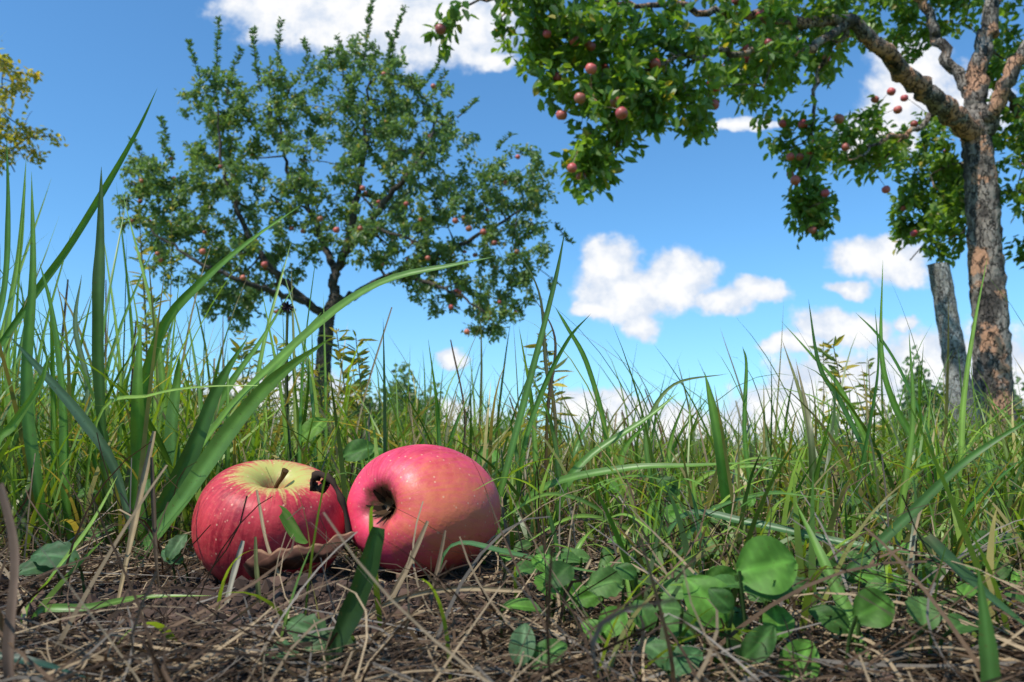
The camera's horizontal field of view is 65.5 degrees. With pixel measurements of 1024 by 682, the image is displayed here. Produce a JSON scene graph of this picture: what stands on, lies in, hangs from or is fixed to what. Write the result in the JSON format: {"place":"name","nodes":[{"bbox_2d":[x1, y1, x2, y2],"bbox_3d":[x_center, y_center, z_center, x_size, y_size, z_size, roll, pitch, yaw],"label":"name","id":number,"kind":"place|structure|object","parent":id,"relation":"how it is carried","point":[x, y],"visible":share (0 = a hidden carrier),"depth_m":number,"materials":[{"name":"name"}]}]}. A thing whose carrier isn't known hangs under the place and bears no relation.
{"place":"outdoors","nodes":[
{"label":"outdoors","id":0,"kind":"place"},
{"bbox_2d":[0,509,1023,681],"bbox_3d":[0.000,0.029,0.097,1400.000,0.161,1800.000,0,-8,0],"label":"ground","id":1,"kind":"structure","parent":0,"point":[388,576],"depth_m":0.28,"materials":[{"name":"soil"}]},
{"bbox_2d":[0,40,68,175],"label":"apple tree","id":2,"kind":"object","parent":1,"relation":"on","point":[17,135],"visible":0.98,"depth_m":7.46,"materials":[{"name":"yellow plant"}]},
{"bbox_2d":[191,460,345,583],"bbox_3d":[-0.124,0.093,0.410,0.077,0.062,0.076,10,17,-1],"label":"red apple","id":3,"kind":"object","parent":1,"relation":"on","point":[221,500],"visible":0.62,"depth_m":0.38,"materials":[{"name":"red food"}]},
{"bbox_2d":[281,301,293,460],"bbox_3d":[-0.170,0.042,0.600,0.015,0.147,0.010,0,-8,0],"label":"seed head","id":4,"kind":"object","parent":1,"relation":"on","point":[287,307],"visible":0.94,"depth_m":0.61},
{"bbox_2d":[279,505,307,543],"bbox_3d":[-0.099,0.082,0.358,0.015,0.017,0.006,0,-8,0],"label":"leaf scrap","id":5,"kind":"object","parent":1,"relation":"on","point":[292,526],"visible":0.98,"depth_m":0.36,"materials":[{"name":"green plant"}]},
{"bbox_2d":[243,532,354,578],"bbox_3d":[-0.093,0.093,0.345,0.050,0.020,0.016,0,-8,0],"label":"wilted leaf","id":6,"kind":"object","parent":1,"relation":"on","point":[294,559],"visible":0.81,"depth_m":0.34,"materials":[{"name":"brown plant"}]},
{"bbox_2d":[310,471,350,541],"bbox_3d":[-0.086,0.076,0.369,0.029,0.032,0.009,-7,-11,39],"label":"shrivelled twig","id":7,"kind":"object","parent":1,"relation":"on","point":[318,476],"visible":0.94,"depth_m":0.37,"materials":[{"name":"brown plant"}]},
{"bbox_2d":[111,0,575,416],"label":"apple tree","id":8,"kind":"object","parent":1,"relation":"on","point":[363,232],"visible":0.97,"depth_m":9.07,"materials":[{"name":"green plant"}]},
{"bbox_2d":[346,444,500,575],"bbox_3d":[-0.047,0.090,0.421,0.076,0.072,0.068,38,9,37],"label":"red apple","id":9,"kind":"object","parent":1,"relation":"on","point":[442,482],"visible":0.91,"depth_m":0.40,"materials":[{"name":"red food"}]},
{"bbox_2d":[127,194,891,478],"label":"wildflower stems","id":10,"kind":"object","parent":1,"relation":"on","point":[339,354],"visible":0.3,"depth_m":1.02,"materials":[{"name":"green plant"}]},
{"bbox_2d":[0,279,1023,681],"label":"dry straw","id":11,"kind":"object","parent":1,"relation":"on","point":[110,655],"visible":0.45,"depth_m":0.25,"materials":[{"name":"beige plant"}]},
{"bbox_2d":[0,136,1023,681],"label":"meadow grass","id":12,"kind":"structure","parent":1,"relation":"on","point":[830,444],"depth_m":0.55,"materials":[{"name":"green plant"}]},
{"bbox_2d":[0,91,1023,681],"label":"tall grass","id":13,"kind":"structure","parent":1,"relation":"on","point":[276,369],"depth_m":0.50,"materials":[{"name":"green plant"}]},
{"bbox_2d":[0,345,1023,450],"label":"distant bushes","id":14,"kind":"object","parent":1,"relation":"on","point":[404,378],"visible":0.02,"depth_m":31.51,"materials":[{"name":"green plant"}]},
{"bbox_2d":[17,417,1023,681],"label":"clover and weeds","id":15,"kind":"object","parent":1,"relation":"on","point":[767,571],"visible":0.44,"depth_m":0.25,"materials":[{"name":"green plant"}]},
{"bbox_2d":[421,0,1023,436],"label":"apple tree","id":16,"kind":"object","parent":1,"relation":"on","point":[629,94],"visible":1,"depth_m":5.12,"materials":[{"name":"green plant"}]},
{"bbox_2d":[926,262,979,438],"bbox_3d":[2.863,0.205,5.124,0.267,1.440,0.162,0,-8,0],"label":"wooden post","id":17,"kind":"object","parent":1,"relation":"on","point":[942,286],"visible":0.62,"depth_m":5.12,"materials":[{"name":"grey wood"}]},
{"bbox_2d":[0,0,1023,448],"label":"sky","id":18,"kind":"structure","parent":0,"point":[693,245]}
]}

